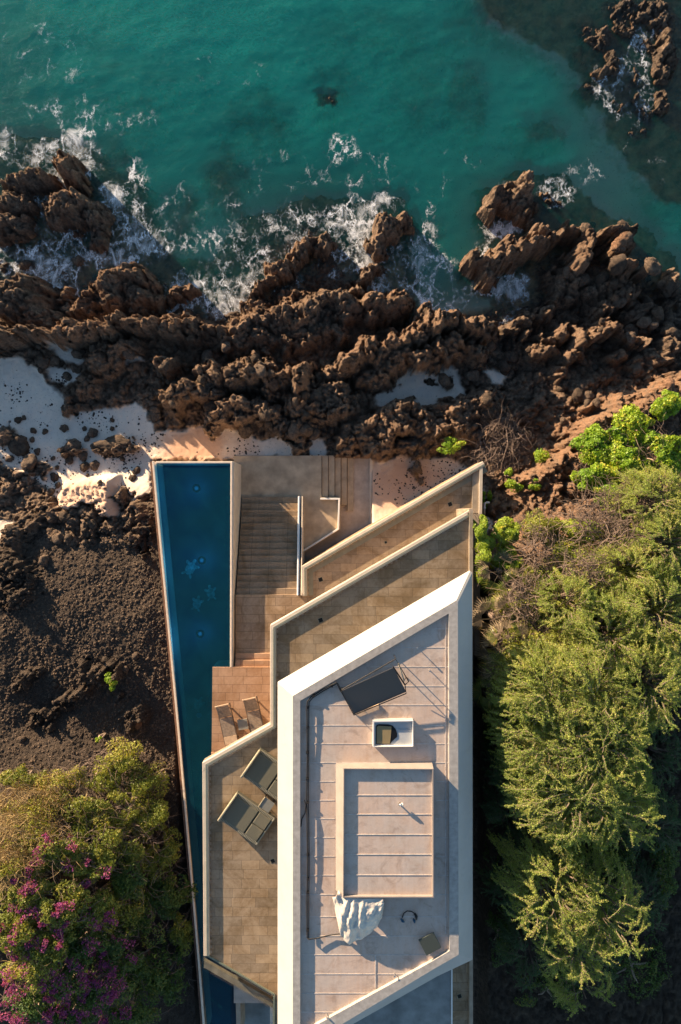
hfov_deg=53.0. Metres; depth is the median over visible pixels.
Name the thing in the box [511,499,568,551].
scrub bush
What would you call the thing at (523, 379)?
boulder
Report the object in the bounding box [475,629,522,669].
fan palm
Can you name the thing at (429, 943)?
cover plate
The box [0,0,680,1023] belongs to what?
ground
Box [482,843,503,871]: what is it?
dark shrub
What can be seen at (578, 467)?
boulder
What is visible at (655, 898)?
shaded shrub
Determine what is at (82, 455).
stone
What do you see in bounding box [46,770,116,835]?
hillside shrub
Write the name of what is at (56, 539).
boulder
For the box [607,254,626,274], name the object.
boulder
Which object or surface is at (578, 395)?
boulder
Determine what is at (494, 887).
shaded shrub
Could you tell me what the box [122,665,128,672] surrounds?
boulder
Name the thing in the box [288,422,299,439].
boulder
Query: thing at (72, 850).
bougainvillea
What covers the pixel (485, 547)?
leafy shrub
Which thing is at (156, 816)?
hillside shrub
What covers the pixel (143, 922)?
hillside shrub
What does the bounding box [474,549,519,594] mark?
fan palm
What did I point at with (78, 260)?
boulder
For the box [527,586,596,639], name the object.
scrub bush
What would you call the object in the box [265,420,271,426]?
boulder
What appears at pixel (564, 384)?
boulder
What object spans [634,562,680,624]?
scrub bush
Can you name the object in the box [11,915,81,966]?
bougainvillea
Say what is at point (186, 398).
boulder
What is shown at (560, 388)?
boulder
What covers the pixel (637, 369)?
boulder
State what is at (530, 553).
dead bush
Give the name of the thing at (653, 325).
boulder
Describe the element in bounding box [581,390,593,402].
boulder
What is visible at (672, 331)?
boulder
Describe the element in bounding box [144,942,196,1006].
hillside shrub
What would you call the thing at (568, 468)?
boulder
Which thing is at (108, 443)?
boulder
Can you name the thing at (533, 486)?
shrub
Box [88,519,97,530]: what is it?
boulder
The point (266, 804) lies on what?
side table
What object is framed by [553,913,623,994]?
shaded shrub
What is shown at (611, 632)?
scrub bush
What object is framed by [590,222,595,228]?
boulder
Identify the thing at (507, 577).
fan palm
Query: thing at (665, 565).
feathery tree
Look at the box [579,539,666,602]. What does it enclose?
feathery tree
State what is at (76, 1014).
bougainvillea
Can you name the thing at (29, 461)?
stone
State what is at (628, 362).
boulder
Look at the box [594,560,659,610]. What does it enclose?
scrub bush
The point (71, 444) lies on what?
stone
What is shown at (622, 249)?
boulder
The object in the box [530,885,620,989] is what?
feathery tree
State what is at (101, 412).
beach pebbles
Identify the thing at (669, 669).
feathery tree
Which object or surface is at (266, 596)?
stone stairs
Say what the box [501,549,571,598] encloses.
scrub bush
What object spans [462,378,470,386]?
boulder
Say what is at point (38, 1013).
bougainvillea
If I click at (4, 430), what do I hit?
boulder
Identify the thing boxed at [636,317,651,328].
boulder
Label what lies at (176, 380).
boulder
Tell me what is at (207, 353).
boulder
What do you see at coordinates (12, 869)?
leafy shrub
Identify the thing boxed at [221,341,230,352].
boulder
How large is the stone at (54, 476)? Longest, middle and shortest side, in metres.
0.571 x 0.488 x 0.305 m
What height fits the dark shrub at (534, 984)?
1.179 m
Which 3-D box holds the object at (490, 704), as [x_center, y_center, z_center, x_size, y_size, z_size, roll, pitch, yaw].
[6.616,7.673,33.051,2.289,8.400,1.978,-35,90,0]
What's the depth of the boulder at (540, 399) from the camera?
36.06 m
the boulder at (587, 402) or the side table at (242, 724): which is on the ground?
the boulder at (587, 402)
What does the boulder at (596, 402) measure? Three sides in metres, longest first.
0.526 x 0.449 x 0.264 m
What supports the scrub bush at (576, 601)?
on the ground
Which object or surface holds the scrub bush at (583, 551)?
on the ground
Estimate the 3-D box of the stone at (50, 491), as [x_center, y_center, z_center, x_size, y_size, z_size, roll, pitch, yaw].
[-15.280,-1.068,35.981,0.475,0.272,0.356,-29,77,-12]
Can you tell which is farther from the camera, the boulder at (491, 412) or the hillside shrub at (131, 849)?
the boulder at (491, 412)
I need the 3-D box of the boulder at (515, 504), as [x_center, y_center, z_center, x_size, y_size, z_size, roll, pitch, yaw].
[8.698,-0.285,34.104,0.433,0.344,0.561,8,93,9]
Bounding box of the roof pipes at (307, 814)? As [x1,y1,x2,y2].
[306,682,340,939]
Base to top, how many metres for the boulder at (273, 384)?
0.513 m
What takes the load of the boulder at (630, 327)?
on the ground
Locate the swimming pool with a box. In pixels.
[150,461,240,1023]
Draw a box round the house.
[202,461,486,1023]
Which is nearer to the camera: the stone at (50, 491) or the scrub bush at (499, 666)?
the scrub bush at (499, 666)
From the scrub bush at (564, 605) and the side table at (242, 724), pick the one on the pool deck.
the side table at (242, 724)
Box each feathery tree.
[478,629,599,737]
[482,672,607,792]
[487,819,609,951]
[488,722,635,853]
[518,677,653,808]
[523,834,653,961]
[527,634,646,747]
[528,566,610,640]
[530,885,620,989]
[539,915,615,1020]
[541,736,666,853]
[552,585,660,680]
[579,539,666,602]
[589,635,680,734]
[593,562,680,657]
[594,461,680,530]
[610,503,680,582]
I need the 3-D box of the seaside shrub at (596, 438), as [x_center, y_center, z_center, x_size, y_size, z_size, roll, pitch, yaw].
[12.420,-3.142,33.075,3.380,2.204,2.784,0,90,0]
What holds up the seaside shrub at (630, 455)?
on the ground
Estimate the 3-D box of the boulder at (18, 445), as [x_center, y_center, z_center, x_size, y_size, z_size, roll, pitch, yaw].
[-17.066,-3.518,36.292,1.036,0.673,1.166,15,90,0]
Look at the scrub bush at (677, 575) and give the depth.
29.60 m
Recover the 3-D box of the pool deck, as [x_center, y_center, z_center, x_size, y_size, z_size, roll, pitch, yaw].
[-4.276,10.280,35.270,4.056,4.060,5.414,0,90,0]
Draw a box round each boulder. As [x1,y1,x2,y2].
[0,425,10,443]
[3,560,10,567]
[6,525,15,532]
[8,434,29,456]
[16,736,25,742]
[18,260,31,270]
[37,354,49,368]
[38,555,49,566]
[49,356,59,366]
[52,535,61,543]
[59,511,72,522]
[60,269,67,276]
[64,534,72,542]
[70,365,76,372]
[71,349,82,358]
[72,255,84,266]
[73,240,80,245]
[77,248,89,256]
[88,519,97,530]
[89,343,97,351]
[90,435,131,454]
[92,274,97,282]
[96,515,103,522]
[105,294,113,301]
[122,350,135,359]
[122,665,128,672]
[129,715,141,729]
[132,651,138,659]
[136,288,144,296]
[150,406,160,412]
[151,412,160,421]
[158,361,168,370]
[168,400,175,407]
[170,377,179,383]
[182,395,189,400]
[194,402,202,408]
[197,374,205,384]
[202,349,213,360]
[203,380,214,388]
[203,400,216,411]
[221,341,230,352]
[238,424,252,438]
[250,354,258,363]
[253,364,267,378]
[258,408,271,420]
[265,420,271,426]
[266,369,275,377]
[268,378,278,390]
[275,404,281,411]
[281,425,288,434]
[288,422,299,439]
[292,397,298,407]
[299,424,312,436]
[301,391,307,400]
[301,411,310,419]
[308,428,319,439]
[309,389,322,401]
[413,460,421,473]
[426,378,434,385]
[438,373,450,387]
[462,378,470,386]
[465,370,478,383]
[479,407,494,422]
[482,393,492,406]
[494,423,504,434]
[495,359,510,375]
[500,494,507,500]
[502,511,511,519]
[510,501,518,511]
[521,376,526,382]
[535,395,545,404]
[552,499,562,505]
[557,385,566,392]
[560,417,566,424]
[562,381,567,387]
[563,266,570,278]
[565,465,571,470]
[566,489,574,497]
[570,412,575,420]
[571,387,583,401]
[574,463,581,470]
[575,382,584,390]
[580,223,593,236]
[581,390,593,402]
[584,399,591,409]
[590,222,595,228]
[592,398,600,407]
[595,271,609,284]
[599,318,604,324]
[600,375,606,381]
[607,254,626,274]
[610,278,617,288]
[610,294,618,302]
[611,241,623,250]
[615,231,629,247]
[615,246,625,253]
[617,220,628,231]
[617,287,626,297]
[619,297,626,307]
[624,323,638,336]
[624,349,632,357]
[625,332,635,345]
[625,359,632,365]
[626,373,634,378]
[627,231,632,241]
[632,364,641,374]
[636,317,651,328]
[637,259,643,267]
[640,295,653,303]
[644,257,661,275]
[649,321,658,329]
[651,306,663,320]
[656,279,665,290]
[660,288,671,297]
[660,325,671,336]
[662,321,674,327]
[662,377,674,388]
[664,314,673,321]
[665,279,680,293]
[665,327,677,336]
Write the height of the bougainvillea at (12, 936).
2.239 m
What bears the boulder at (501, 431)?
on the ground
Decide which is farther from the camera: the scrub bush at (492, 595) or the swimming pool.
the swimming pool
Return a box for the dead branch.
[564,662,621,675]
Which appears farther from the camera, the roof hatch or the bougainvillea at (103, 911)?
the bougainvillea at (103, 911)
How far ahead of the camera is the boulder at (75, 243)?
38.05 m
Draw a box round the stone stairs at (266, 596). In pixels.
[235,497,301,666]
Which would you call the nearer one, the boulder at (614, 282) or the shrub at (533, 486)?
the shrub at (533, 486)
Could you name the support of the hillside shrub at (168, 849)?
on the ground
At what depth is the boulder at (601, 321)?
35.79 m
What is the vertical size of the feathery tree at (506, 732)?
5.177 m
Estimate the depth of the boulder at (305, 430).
35.34 m
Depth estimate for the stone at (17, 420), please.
36.45 m
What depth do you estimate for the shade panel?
26.73 m
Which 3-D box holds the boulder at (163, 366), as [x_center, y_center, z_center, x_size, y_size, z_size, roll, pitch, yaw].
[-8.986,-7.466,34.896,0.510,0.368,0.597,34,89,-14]
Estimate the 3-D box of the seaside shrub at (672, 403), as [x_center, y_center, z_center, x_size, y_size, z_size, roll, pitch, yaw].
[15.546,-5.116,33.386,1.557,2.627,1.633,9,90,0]
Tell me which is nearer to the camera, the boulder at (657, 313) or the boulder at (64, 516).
the boulder at (64, 516)
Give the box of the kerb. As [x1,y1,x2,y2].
[370,458,372,523]
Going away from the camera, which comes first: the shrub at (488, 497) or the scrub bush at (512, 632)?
the scrub bush at (512, 632)
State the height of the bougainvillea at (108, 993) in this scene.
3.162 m
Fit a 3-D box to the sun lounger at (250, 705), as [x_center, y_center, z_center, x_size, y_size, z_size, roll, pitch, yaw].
[-4.172,9.900,32.987,0.695,0.625,1.990,-13,90,0]
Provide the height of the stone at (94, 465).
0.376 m
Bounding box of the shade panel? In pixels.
[341,655,408,716]
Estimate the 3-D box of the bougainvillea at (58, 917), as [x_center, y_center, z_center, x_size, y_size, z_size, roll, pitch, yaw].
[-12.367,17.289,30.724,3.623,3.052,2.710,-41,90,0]
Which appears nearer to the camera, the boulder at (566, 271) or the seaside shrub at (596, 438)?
the seaside shrub at (596, 438)
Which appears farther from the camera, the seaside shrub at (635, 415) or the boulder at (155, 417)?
the boulder at (155, 417)
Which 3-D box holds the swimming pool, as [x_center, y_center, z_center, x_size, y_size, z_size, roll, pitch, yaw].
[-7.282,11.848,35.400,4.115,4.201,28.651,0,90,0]
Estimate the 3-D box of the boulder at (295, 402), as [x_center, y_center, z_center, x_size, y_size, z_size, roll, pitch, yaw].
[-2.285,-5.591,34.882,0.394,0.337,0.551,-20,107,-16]
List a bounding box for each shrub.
[0,756,54,795]
[0,775,74,835]
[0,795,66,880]
[0,835,47,904]
[20,758,89,806]
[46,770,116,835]
[53,746,134,798]
[59,804,137,875]
[81,773,149,840]
[83,725,151,797]
[92,809,171,873]
[95,733,105,742]
[97,856,166,909]
[102,881,144,927]
[104,672,117,691]
[108,939,183,1005]
[110,882,188,950]
[122,755,171,804]
[128,791,180,844]
[135,826,185,880]
[141,864,197,925]
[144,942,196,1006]
[149,768,169,786]
[165,907,193,956]
[436,437,466,454]
[472,510,492,543]
[472,535,499,567]
[473,562,493,585]
[473,848,543,921]
[478,778,535,838]
[480,740,526,799]
[481,722,491,753]
[482,490,491,508]
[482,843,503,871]
[485,898,517,967]
[488,515,524,548]
[489,543,533,579]
[490,898,561,996]
[498,817,571,886]
[503,468,512,476]
[504,479,523,492]
[514,970,584,1009]
[528,478,541,490]
[533,448,549,463]
[542,533,591,566]
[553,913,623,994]
[559,518,602,548]
[568,420,624,466]
[570,461,609,492]
[580,842,640,882]
[591,473,624,506]
[597,436,658,488]
[599,853,671,942]
[600,387,674,460]
[604,930,672,1003]
[614,785,680,858]
[631,718,680,788]
[637,423,680,477]
[646,389,680,422]
[649,837,679,909]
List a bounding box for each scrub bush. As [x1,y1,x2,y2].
[479,583,516,618]
[483,619,553,658]
[483,647,527,694]
[491,584,560,635]
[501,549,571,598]
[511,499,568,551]
[512,615,579,673]
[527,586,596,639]
[544,548,594,610]
[560,531,626,586]
[560,570,621,631]
[593,497,666,554]
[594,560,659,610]
[602,596,655,648]
[632,536,680,605]
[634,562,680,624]
[642,494,680,553]
[642,605,680,672]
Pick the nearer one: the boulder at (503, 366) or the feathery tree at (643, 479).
the feathery tree at (643, 479)
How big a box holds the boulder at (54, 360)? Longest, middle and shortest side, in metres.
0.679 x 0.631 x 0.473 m
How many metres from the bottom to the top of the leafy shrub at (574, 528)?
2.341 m
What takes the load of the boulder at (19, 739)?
on the ground
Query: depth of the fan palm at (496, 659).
28.57 m
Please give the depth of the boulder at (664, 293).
36.99 m
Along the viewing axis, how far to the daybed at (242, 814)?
30.09 m
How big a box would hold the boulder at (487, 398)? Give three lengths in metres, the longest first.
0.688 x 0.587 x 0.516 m
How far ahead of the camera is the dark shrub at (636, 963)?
33.39 m
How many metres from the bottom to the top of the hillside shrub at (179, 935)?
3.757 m
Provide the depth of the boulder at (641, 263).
38.05 m
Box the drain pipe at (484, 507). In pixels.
[483,501,489,514]
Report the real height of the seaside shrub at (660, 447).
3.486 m
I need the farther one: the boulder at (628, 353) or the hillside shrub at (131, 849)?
the boulder at (628, 353)
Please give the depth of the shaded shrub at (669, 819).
30.42 m
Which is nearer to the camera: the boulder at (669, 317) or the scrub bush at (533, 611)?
the scrub bush at (533, 611)
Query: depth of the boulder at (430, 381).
36.84 m
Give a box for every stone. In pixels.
[5,455,13,461]
[14,417,22,423]
[21,454,37,470]
[30,428,36,433]
[33,448,39,455]
[46,488,54,494]
[50,472,58,481]
[55,482,60,488]
[59,424,68,432]
[62,372,71,380]
[63,438,81,455]
[65,456,72,464]
[77,451,87,461]
[80,462,89,471]
[84,435,89,441]
[87,428,97,437]
[89,460,99,470]
[128,475,136,481]
[132,466,139,474]
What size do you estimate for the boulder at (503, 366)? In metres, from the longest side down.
0.922 x 0.800 x 0.640 m
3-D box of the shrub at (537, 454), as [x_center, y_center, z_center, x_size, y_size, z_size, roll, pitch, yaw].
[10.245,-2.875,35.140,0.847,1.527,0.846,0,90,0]
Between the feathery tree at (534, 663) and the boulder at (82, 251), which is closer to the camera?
the feathery tree at (534, 663)
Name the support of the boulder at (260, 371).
on the ground
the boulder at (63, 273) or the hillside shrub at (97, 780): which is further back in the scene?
the boulder at (63, 273)
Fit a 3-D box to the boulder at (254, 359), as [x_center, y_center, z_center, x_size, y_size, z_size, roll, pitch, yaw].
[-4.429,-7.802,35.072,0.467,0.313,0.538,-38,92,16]
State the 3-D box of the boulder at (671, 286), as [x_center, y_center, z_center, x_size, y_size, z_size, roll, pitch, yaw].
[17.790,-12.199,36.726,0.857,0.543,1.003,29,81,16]
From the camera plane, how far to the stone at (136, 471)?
35.90 m
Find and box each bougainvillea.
[0,863,61,918]
[0,904,38,960]
[0,933,67,1010]
[0,985,63,1023]
[4,811,98,884]
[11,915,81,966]
[28,876,100,938]
[29,957,100,1006]
[42,993,111,1023]
[56,916,121,973]
[58,831,120,899]
[68,960,137,1018]
[71,883,128,945]
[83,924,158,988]
[98,977,173,1023]
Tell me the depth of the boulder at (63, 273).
37.82 m
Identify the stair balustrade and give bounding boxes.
[297,496,304,594]
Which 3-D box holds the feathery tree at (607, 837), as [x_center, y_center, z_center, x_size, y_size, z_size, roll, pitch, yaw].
[11.039,11.788,29.104,4.986,5.718,4.940,0,90,0]
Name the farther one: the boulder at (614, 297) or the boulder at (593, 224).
the boulder at (593, 224)
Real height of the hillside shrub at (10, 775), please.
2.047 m
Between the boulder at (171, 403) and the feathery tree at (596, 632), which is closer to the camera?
the feathery tree at (596, 632)
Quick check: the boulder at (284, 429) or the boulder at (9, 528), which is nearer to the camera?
the boulder at (9, 528)
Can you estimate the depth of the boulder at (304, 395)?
34.77 m
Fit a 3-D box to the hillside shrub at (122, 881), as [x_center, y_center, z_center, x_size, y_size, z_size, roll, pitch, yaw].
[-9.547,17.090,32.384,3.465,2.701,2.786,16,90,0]
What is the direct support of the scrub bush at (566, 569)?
on the ground
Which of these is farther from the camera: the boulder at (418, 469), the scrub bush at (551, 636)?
the boulder at (418, 469)
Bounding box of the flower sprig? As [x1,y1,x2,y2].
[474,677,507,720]
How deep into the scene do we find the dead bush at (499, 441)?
35.45 m
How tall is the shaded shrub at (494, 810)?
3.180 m
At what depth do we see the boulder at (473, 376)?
36.53 m
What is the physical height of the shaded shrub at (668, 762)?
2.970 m
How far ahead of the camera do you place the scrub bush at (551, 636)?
28.68 m
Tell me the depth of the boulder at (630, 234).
35.40 m
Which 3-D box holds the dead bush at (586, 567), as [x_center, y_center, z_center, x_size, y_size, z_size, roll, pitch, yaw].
[10.311,2.642,29.937,4.152,3.648,2.845,0,90,0]
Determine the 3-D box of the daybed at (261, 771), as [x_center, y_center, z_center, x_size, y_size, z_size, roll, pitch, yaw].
[-3.146,11.623,30.223,2.075,0.555,1.440,35,90,0]
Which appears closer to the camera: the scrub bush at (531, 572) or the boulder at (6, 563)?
the scrub bush at (531, 572)
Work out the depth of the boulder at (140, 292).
35.84 m
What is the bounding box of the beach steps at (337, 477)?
[321,455,352,510]
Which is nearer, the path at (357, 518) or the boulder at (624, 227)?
the boulder at (624, 227)
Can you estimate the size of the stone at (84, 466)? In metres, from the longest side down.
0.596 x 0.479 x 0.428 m
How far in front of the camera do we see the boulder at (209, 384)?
35.13 m
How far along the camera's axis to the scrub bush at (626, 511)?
29.90 m
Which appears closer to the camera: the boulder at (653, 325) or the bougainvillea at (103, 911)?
the bougainvillea at (103, 911)
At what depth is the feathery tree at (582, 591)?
28.32 m
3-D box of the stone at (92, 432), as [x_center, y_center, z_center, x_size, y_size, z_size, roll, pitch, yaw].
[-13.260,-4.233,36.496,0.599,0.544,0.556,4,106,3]
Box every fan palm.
[472,597,516,640]
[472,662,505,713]
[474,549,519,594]
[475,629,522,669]
[478,648,527,696]
[480,614,530,654]
[491,591,533,630]
[496,567,534,598]
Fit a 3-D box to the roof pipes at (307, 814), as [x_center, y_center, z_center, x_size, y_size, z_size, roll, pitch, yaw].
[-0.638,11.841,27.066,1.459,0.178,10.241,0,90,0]
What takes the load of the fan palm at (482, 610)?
on the ground
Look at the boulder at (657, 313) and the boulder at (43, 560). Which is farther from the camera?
the boulder at (657, 313)
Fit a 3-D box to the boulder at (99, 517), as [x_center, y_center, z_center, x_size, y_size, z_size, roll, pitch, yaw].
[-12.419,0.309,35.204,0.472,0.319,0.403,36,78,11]
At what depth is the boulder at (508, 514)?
33.92 m
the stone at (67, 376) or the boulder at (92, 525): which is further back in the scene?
the stone at (67, 376)
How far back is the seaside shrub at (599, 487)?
32.15 m
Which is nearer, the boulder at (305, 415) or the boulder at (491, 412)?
the boulder at (305, 415)
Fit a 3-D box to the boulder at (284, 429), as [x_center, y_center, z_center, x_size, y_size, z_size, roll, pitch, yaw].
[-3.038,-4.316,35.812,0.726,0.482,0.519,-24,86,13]
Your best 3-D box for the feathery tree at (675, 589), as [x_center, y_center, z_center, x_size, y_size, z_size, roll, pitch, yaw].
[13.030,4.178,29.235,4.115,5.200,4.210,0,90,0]
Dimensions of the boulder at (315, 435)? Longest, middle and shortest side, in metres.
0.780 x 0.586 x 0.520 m
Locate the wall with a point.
(324, 537)
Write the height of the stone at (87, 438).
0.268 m
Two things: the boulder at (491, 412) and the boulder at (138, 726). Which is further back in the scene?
the boulder at (491, 412)
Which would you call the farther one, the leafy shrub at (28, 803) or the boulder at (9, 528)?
the boulder at (9, 528)
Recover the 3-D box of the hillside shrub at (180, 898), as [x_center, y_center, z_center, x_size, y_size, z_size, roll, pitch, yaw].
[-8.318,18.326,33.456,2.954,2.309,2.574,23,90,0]
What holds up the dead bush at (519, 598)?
on the ground
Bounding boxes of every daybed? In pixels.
[217,791,274,844]
[240,747,277,799]
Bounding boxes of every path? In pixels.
[234,455,340,551]
[305,458,369,560]
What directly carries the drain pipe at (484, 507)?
attached to the house
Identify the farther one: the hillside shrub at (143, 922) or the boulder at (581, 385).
the boulder at (581, 385)
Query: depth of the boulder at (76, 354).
36.34 m
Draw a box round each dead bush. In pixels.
[462,398,547,473]
[465,446,504,494]
[485,557,559,629]
[504,507,568,603]
[536,543,626,606]
[540,469,659,557]
[593,498,670,568]
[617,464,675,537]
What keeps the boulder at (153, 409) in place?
on the ground
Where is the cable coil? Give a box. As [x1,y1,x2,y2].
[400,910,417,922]
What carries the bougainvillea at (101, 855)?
on the ground
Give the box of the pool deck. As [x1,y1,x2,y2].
[211,665,269,754]
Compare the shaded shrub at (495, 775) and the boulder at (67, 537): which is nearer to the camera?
the shaded shrub at (495, 775)
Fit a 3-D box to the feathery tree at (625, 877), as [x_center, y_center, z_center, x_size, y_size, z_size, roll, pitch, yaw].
[10.569,16.183,29.691,4.520,7.376,4.819,0,90,0]
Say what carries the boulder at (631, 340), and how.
on the ground
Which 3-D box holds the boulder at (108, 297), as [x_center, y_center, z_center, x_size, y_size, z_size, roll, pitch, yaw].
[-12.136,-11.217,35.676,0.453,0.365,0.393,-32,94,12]
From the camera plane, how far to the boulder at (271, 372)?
34.87 m
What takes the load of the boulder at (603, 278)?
on the ground
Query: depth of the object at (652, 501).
29.82 m
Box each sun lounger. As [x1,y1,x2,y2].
[215,702,238,744]
[242,696,263,732]
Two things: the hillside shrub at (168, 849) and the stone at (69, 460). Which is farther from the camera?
the stone at (69, 460)
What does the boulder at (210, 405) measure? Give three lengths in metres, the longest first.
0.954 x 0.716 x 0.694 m
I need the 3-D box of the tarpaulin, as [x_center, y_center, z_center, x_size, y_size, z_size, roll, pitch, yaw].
[0.714,15.960,26.816,2.060,0.564,2.283,0,90,0]
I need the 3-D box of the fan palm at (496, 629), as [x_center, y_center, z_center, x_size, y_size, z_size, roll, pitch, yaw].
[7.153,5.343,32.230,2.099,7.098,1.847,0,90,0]
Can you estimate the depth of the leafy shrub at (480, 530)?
30.02 m
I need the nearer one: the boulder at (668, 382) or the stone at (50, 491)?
the boulder at (668, 382)
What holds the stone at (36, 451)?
on the ground
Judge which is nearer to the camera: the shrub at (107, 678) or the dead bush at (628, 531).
the dead bush at (628, 531)
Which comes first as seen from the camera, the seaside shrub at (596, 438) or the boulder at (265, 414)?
the seaside shrub at (596, 438)
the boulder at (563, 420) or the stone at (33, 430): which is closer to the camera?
the boulder at (563, 420)
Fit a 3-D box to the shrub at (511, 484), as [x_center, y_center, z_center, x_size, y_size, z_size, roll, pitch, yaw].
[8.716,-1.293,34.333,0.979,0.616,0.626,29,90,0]
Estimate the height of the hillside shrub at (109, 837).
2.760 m
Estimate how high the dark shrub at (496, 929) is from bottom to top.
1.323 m
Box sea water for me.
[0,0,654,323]
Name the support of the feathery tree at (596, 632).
on the ground
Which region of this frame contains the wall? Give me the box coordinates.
[304,498,339,550]
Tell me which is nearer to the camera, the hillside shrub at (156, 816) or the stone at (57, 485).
the hillside shrub at (156, 816)
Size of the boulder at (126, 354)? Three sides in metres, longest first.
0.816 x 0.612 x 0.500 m
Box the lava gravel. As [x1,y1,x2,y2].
[0,510,180,854]
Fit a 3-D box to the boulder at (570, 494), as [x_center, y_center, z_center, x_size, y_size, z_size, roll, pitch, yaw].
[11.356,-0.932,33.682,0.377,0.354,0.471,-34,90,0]
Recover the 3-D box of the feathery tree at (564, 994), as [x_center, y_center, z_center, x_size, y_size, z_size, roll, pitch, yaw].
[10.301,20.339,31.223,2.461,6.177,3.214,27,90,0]
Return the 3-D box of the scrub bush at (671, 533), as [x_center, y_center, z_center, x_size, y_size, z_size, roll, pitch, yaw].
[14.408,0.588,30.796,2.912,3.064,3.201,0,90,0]
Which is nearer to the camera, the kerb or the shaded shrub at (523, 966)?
the shaded shrub at (523, 966)
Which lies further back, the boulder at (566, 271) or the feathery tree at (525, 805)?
the boulder at (566, 271)
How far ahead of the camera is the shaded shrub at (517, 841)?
31.04 m
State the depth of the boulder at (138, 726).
34.36 m
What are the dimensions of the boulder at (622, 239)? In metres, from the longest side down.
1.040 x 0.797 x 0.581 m
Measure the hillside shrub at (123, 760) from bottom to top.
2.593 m
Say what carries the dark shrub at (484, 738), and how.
on the ground
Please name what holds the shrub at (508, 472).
on the ground
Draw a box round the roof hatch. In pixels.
[372,719,412,746]
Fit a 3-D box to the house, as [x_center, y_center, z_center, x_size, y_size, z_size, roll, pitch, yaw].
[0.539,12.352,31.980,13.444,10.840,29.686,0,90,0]
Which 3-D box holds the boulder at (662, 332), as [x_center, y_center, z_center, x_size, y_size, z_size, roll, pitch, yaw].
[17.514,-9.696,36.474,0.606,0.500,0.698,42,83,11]
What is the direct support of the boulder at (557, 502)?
on the ground
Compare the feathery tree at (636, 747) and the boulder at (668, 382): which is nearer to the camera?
the feathery tree at (636, 747)
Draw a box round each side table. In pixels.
[237,717,248,729]
[258,794,274,812]
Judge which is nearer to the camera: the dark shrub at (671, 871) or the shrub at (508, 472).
the dark shrub at (671, 871)
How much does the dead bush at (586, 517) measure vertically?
4.425 m
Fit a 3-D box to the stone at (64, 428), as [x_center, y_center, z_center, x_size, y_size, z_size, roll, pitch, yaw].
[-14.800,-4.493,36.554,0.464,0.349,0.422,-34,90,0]
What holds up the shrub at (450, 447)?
on the ground
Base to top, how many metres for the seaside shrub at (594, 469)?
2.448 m
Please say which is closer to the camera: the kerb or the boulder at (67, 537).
the boulder at (67, 537)
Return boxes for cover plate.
[419,932,440,955]
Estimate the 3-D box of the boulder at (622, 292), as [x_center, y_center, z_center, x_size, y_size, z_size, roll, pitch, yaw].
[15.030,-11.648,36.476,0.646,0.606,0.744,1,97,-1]
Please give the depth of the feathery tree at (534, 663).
27.33 m
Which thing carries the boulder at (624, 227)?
on the ground
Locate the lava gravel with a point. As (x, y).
(44, 648)
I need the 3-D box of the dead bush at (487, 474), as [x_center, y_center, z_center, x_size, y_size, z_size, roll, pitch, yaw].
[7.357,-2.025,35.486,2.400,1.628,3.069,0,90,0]
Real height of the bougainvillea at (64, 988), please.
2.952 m
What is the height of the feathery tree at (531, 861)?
7.087 m
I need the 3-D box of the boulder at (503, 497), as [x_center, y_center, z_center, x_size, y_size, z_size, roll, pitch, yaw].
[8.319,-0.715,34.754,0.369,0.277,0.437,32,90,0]
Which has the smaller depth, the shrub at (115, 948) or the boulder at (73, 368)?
the shrub at (115, 948)
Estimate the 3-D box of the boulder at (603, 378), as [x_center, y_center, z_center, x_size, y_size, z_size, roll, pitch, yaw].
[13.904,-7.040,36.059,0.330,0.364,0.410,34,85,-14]
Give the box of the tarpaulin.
[333,891,384,944]
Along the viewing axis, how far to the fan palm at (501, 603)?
29.28 m
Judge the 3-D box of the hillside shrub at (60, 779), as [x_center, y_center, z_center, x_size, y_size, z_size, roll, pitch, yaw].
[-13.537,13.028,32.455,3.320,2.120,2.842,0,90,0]
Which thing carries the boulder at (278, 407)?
on the ground
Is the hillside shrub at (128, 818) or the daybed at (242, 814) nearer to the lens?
the daybed at (242, 814)
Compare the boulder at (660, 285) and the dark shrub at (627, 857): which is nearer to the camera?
the dark shrub at (627, 857)
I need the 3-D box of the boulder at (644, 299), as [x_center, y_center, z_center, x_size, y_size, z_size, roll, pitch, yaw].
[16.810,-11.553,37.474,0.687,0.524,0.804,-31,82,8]
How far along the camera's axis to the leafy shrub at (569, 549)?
30.56 m
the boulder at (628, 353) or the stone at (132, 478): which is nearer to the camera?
the stone at (132, 478)
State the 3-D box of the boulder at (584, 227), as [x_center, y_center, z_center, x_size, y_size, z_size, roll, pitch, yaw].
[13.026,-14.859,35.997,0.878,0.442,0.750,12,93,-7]
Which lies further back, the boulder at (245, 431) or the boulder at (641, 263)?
the boulder at (641, 263)
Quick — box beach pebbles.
[0,373,492,526]
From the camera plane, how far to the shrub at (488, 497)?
34.71 m
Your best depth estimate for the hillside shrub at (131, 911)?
31.63 m
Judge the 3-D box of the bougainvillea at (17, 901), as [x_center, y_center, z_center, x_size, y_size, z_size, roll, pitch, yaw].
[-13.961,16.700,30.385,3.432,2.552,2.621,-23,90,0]
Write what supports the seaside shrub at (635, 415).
on the ground
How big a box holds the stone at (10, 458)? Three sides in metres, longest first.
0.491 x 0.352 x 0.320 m
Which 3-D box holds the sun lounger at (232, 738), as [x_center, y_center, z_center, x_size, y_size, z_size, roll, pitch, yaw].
[-5.479,10.219,32.987,0.695,0.625,1.995,-13,90,0]
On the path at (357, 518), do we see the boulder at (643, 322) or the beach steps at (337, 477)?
the beach steps at (337, 477)

